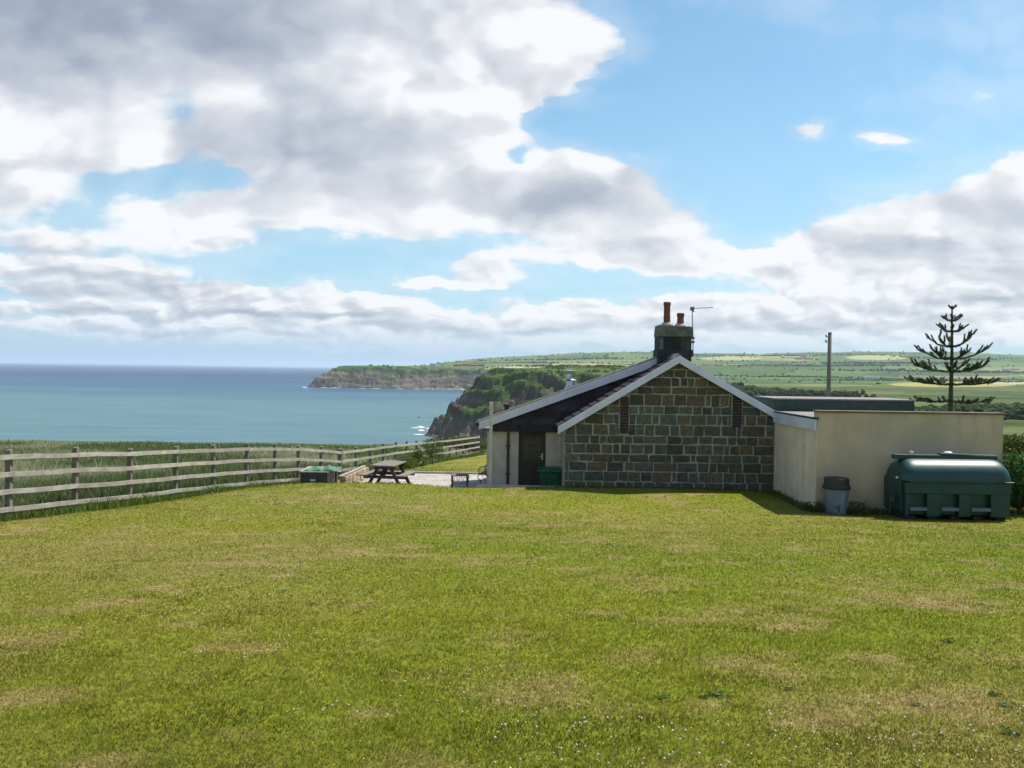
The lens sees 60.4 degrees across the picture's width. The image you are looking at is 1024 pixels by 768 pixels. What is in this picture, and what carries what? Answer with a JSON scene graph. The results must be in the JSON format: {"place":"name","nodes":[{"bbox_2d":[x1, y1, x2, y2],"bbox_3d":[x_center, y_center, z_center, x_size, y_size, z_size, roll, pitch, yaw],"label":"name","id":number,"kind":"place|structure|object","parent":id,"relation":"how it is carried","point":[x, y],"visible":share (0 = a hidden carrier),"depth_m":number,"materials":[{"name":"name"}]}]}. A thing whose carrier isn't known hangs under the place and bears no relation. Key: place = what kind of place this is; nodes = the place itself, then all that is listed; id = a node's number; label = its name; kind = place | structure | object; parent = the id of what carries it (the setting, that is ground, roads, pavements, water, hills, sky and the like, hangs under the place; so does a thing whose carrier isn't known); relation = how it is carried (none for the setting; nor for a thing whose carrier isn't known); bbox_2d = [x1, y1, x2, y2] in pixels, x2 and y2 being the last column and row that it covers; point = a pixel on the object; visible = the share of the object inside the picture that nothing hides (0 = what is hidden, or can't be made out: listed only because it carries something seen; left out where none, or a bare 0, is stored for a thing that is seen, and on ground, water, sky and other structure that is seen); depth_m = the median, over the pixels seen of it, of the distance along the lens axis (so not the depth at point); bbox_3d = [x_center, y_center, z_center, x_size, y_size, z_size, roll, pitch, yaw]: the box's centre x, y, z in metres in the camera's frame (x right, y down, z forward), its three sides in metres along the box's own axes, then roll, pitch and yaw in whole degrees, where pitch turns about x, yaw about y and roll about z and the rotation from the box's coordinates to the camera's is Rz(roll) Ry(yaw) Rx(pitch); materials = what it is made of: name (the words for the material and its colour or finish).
{"place":"outdoors","nodes":[
{"label":"outdoors","id":0,"kind":"place"},
{"bbox_2d":[0,363,464,444],"bbox_3d":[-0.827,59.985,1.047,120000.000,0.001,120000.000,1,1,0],"label":"sea","id":1,"kind":"structure","parent":0,"point":[153,403],"depth_m":1272.56,"materials":[{"name":"liquid"}]},
{"bbox_2d":[377,388,465,434],"bbox_3d":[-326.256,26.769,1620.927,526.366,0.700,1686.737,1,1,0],"label":"sea foam","id":2,"kind":"object","parent":1,"relation":"on","point":[422,426],"visible":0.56,"depth_m":867.33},
{"bbox_2d":[360,473,486,487],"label":"patio","id":3,"kind":"structure","parent":0,"point":[444,480],"depth_m":29.60,"materials":[{"name":"grey concrete"}]},
{"bbox_2d":[359,460,416,483],"bbox_3d":[-3.884,2.884,27.756,1.456,0.782,1.450,1,1,9],"label":"picnic table","id":4,"kind":"object","parent":3,"relation":"on","point":[385,465],"visible":0.93,"depth_m":27.34,"materials":[{"name":"grey wood"}]},
{"bbox_2d":[450,474,468,486],"bbox_3d":[-1.642,3.065,27.658,0.560,0.440,0.629,1,1,-8],"label":"garden coffee table","id":5,"kind":"object","parent":3,"relation":"on","point":[467,479],"visible":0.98,"depth_m":27.62,"materials":[{"name":"black metal"}]},
{"bbox_2d":[477,464,486,483],"bbox_3d":[-0.723,2.870,28.648,0.605,0.820,1.150,1,1,10],"label":"iron bench","id":6,"kind":"object","parent":3,"relation":"on","point":[484,472],"visible":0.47,"depth_m":28.16,"materials":[{"name":"black metal"}]},
{"bbox_2d":[488,402,492,483],"bbox_3d":[-0.597,1.954,24.443,0.100,2.904,0.100,1,1,0],"label":"square post","id":7,"kind":"object","parent":3,"relation":"on","point":[490,438],"visible":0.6,"depth_m":24.39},
{"bbox_2d":[0,441,1023,767],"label":"lawn","id":8,"kind":"structure","parent":0,"point":[480,499],"depth_m":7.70,"materials":[{"name":"plant"}]},
{"bbox_2d":[0,443,341,518],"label":"post and rail fence","id":9,"kind":"object","parent":8,"relation":"on","point":[8,474],"visible":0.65,"depth_m":20.57,"materials":[{"name":"grey wood"}]},
{"bbox_2d":[0,439,472,518],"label":"meadow grass","id":10,"kind":"structure","parent":8,"relation":"on","point":[23,446],"depth_m":30.42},
{"bbox_2d":[299,466,337,482],"bbox_3d":[-5.946,2.872,27.106,0.939,0.533,1.180,1,1,0],"label":"storage box","id":11,"kind":"object","parent":8,"relation":"on","point":[318,476],"visible":0.53,"depth_m":26.56,"materials":[{"name":"grey plastic"}]},
{"bbox_2d":[304,465,341,471],"bbox_3d":[-5.810,2.569,27.075,0.996,0.144,0.950,1,1,0],"label":"tarpaulin","id":12,"kind":"object","parent":11,"relation":"on","point":[326,468],"visible":1,"depth_m":26.82,"materials":[{"name":"teal plastic"}]},
{"bbox_2d":[338,466,368,482],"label":"garden wall","id":13,"kind":"structure","parent":8,"relation":"on","point":[351,476],"depth_m":28.24,"materials":[{"name":"stone"}]},
{"bbox_2d":[348,460,389,471],"bbox_3d":[-5.108,3.068,31.633,1.745,0.583,1.998,1,1,0],"label":"shrub","id":14,"kind":"object","parent":8,"relation":"on","point":[368,464],"visible":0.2,"depth_m":31.60,"materials":[{"name":"green plant"}]},
{"bbox_2d":[392,454,423,468],"bbox_3d":[-4.452,3.322,37.544,1.366,0.694,1.445,1,1,0],"label":"shrub","id":15,"kind":"object","parent":8,"relation":"on","point":[410,463],"visible":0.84,"depth_m":37.36,"materials":[{"name":"green plant"}]},
{"bbox_2d":[341,435,479,473],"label":"post and rail fence","id":16,"kind":"object","parent":8,"relation":"on","point":[382,455],"visible":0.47,"depth_m":42.03,"materials":[{"name":"wood"}]},
{"bbox_2d":[408,447,431,466],"bbox_3d":[-4.198,3.308,39.602,1.196,0.973,1.201,1,1,0],"label":"shrub","id":17,"kind":"object","parent":8,"relation":"on","point":[419,455],"visible":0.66,"depth_m":39.37,"materials":[{"name":"green plant"}]},
{"bbox_2d":[387,471,478,473],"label":"patio kerb","id":18,"kind":"structure","parent":8,"relation":"on","point":[426,472],"depth_m":31.42,"materials":[{"name":"concrete"}]},
{"bbox_2d":[422,441,446,463],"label":"shrub","id":19,"kind":"object","parent":8,"relation":"on","point":[429,449],"visible":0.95,"depth_m":42.99,"materials":[{"name":"green plant"}]},
{"bbox_2d":[418,437,452,448],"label":"gorse bush","id":20,"kind":"object","parent":8,"relation":"on","point":[430,439],"visible":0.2,"depth_m":63.62,"materials":[{"name":"green plant"}]},
{"bbox_2d":[438,436,486,450],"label":"gorse bush","id":21,"kind":"object","parent":8,"relation":"on","point":[483,444],"visible":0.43,"depth_m":62.91,"materials":[{"name":"green plant"}]},
{"bbox_2d":[26,540,971,767],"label":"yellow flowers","id":22,"kind":"object","parent":8,"relation":"on","point":[549,665],"visible":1,"depth_m":5.75,"materials":[{"name":"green plant"}]},
{"bbox_2d":[0,451,1016,521],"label":"edge grass","id":23,"kind":"structure","parent":8,"relation":"on","point":[145,500],"depth_m":21.05,"materials":[{"name":"green plant"}]},
{"bbox_2d":[1,487,1023,767],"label":"clover flowers","id":24,"kind":"object","parent":8,"relation":"on","point":[641,717],"visible":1,"depth_m":5.00,"materials":[{"name":"white plant"}]},
{"bbox_2d":[537,466,561,485],"bbox_3d":[1.038,2.844,24.575,0.678,1.064,0.635,1,1,0],"label":"wheelie bin","id":25,"kind":"object","parent":8,"relation":"on","point":[549,475],"visible":0.59,"depth_m":24.34,"materials":[{"name":"green plastic"}]},
{"bbox_2d":[476,302,775,491],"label":"stone house","id":26,"kind":"structure","parent":8,"relation":"on","point":[668,413],"depth_m":23.29,"materials":[{"name":"stone"}]},
{"bbox_2d":[519,434,543,484],"bbox_3d":[0.562,2.392,24.998,0.691,1.941,0.104,1,1,0],"label":"door","id":27,"kind":"structure","parent":26,"relation":"in","point":[531,445],"depth_m":25.01,"materials":[{"name":"brown wood"}]},
{"bbox_2d":[653,694,668,699],"bbox_3d":[0.924,1.927,5.428,0.084,0.021,0.082,0,1,-39],"label":"weed rosette","id":28,"kind":"object","parent":8,"relation":"on","point":[662,696],"visible":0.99,"depth_m":5.42,"materials":[{"name":"green plant"}]},
{"bbox_2d":[705,690,729,697],"bbox_3d":[1.277,1.933,5.483,0.134,0.028,0.122,1,1,-14],"label":"weed rosette","id":29,"kind":"object","parent":8,"relation":"on","point":[717,693],"visible":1,"depth_m":5.49,"materials":[{"name":"green plant"}]},
{"bbox_2d":[780,685,795,690],"bbox_3d":[1.779,1.954,5.659,0.082,0.022,0.082,1,1,-4],"label":"weed rosette","id":30,"kind":"object","parent":8,"relation":"on","point":[786,688],"visible":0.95,"depth_m":5.65,"materials":[{"name":"green plant"}]},
{"bbox_2d":[800,501,823,512],"bbox_3d":[6.751,2.769,19.817,0.516,0.305,0.381,1,1,13],"label":"weed clump","id":31,"kind":"object","parent":8,"relation":"on","point":[813,508],"visible":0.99,"depth_m":19.80,"materials":[{"name":"green plant"}]},
{"bbox_2d":[825,332,831,396],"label":"telegraph pole","id":32,"kind":"object","parent":8,"relation":"on","point":[829,357],"visible":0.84,"depth_m":53.89,"materials":[{"name":"brown wood"}]},
{"bbox_2d":[822,476,850,514],"bbox_3d":[7.248,2.502,19.665,0.611,0.846,0.611,0,1,-37],"label":"water butt","id":33,"kind":"object","parent":8,"relation":"on","point":[836,491],"visible":1,"depth_m":19.46,"materials":[{"name":"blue plastic"}]},
{"bbox_2d":[848,501,869,514],"bbox_3d":[7.686,2.775,19.585,0.559,0.357,0.382,1,1,28],"label":"flowering weed","id":34,"kind":"object","parent":8,"relation":"on","point":[862,509],"visible":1,"depth_m":19.55,"materials":[{"name":"green plant"}]},
{"bbox_2d":[753,396,1006,510],"bbox_3d":[9.193,2.077,24.063,4.664,3.260,8.150,1,1,0],"label":"flat roofed annex","id":35,"kind":"object","parent":8,"relation":"on","point":[857,441],"visible":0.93,"depth_m":20.03,"materials":[{"name":"painted render"},{"name":"gravel felt"}]},
{"bbox_2d":[940,638,954,642],"bbox_3d":[3.508,2.062,7.082,0.106,0.034,0.093,1,1,32],"label":"weed rosette","id":36,"kind":"object","parent":8,"relation":"on","point":[948,639],"visible":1,"depth_m":7.07,"materials":[{"name":"green plant"}]},
{"bbox_2d":[884,451,1014,520],"bbox_3d":[9.436,2.320,19.274,2.558,1.689,1.075,1,1,0],"label":"oil tank","id":37,"kind":"object","parent":8,"relation":"on","point":[949,485],"visible":0.98,"depth_m":18.82,"materials":[{"name":"green plastic"}]},
{"bbox_2d":[904,304,1000,411],"bbox_3d":[14.786,0.405,29.546,2.920,6.160,2.682,2,1,40],"label":"monkey puzzle tree","id":38,"kind":"object","parent":8,"relation":"on","point":[952,368],"visible":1,"depth_m":29.38,"materials":[{"name":"green plant"}]},
{"bbox_2d":[988,691,1002,696],"bbox_3d":[3.062,1.968,5.584,0.083,0.028,0.075,2,1,42],"label":"weed rosette","id":39,"kind":"object","parent":8,"relation":"on","point":[992,693],"visible":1,"depth_m":5.58,"materials":[{"name":"green plant"}]},
{"bbox_2d":[996,701,1013,707],"bbox_3d":[2.983,1.948,5.344,0.076,0.020,0.095,1,1,-10],"label":"weed rosette","id":40,"kind":"object","parent":8,"relation":"on","point":[1003,704],"visible":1,"depth_m":5.35,"materials":[{"name":"green plant"}]},
{"bbox_2d":[999,452,1023,514],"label":"leafy shrub","id":41,"kind":"object","parent":8,"relation":"on","point":[1015,470],"visible":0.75,"depth_m":19.88,"materials":[{"name":"green plant"}]},
{"bbox_2d":[1000,726,1023,737],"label":"weed rosette","id":42,"kind":"object","parent":8,"relation":"on","point":[1017,732],"visible":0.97,"depth_m":4.80,"materials":[{"name":"green plant"}]},
{"bbox_2d":[1002,432,1023,508],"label":"garden hedge","id":43,"kind":"object","parent":8,"relation":"on","point":[1015,443],"visible":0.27,"depth_m":20.80,"materials":[{"name":"green plant"}]},
{"bbox_2d":[1010,478,1023,513],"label":"leafy shrub","id":44,"kind":"object","parent":8,"relation":"on","point":[1014,498],"visible":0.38,"depth_m":20.14,"materials":[{"name":"green plant"}]},
{"bbox_2d":[476,484,547,487],"bbox_3d":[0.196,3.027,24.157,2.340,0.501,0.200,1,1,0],"label":"path","id":45,"kind":"structure","parent":0,"point":[488,485],"depth_m":24.05,"materials":[{"name":"concrete"}]},
{"bbox_2d":[0,0,1023,366],"label":"sky","id":46,"kind":"structure","parent":0,"point":[293,183],"materials":[{"name":"blue"}]},
{"bbox_2d":[255,351,1023,455],"bbox_3d":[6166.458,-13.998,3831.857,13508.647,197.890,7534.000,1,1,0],"label":"hills","id":47,"kind":"structure","parent":0,"point":[460,417],"depth_m":2458.00,"materials":[{"name":"green plant"}]},
{"bbox_2d":[446,364,627,414],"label":"cliff scrub","id":48,"kind":"object","parent":47,"relation":"on","point":[589,370],"visible":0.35,"depth_m":775.02,"materials":[{"name":"green plant"}]},
{"bbox_2d":[329,351,1023,384],"bbox_3d":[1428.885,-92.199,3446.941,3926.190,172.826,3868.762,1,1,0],"label":"trees","id":49,"kind":"object","parent":47,"relation":"on","point":[892,370],"visible":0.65,"depth_m":3273.72,"materials":[{"name":"green plant"}]},
{"bbox_2d":[725,381,876,397],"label":"valley wood","id":50,"kind":"object","parent":47,"relation":"on","point":[753,390],"visible":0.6,"depth_m":819.56,"materials":[{"name":"green plant"}]},
{"bbox_2d":[862,376,875,378],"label":"distant house","id":51,"kind":"structure","parent":47,"relation":"on","point":[869,377],"depth_m":2294.88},
{"bbox_2d":[914,402,1023,419],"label":"hillside wood","id":52,"kind":"object","parent":47,"relation":"on","point":[1015,410],"visible":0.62,"depth_m":430.15,"materials":[{"name":"green plant"}]}
]}

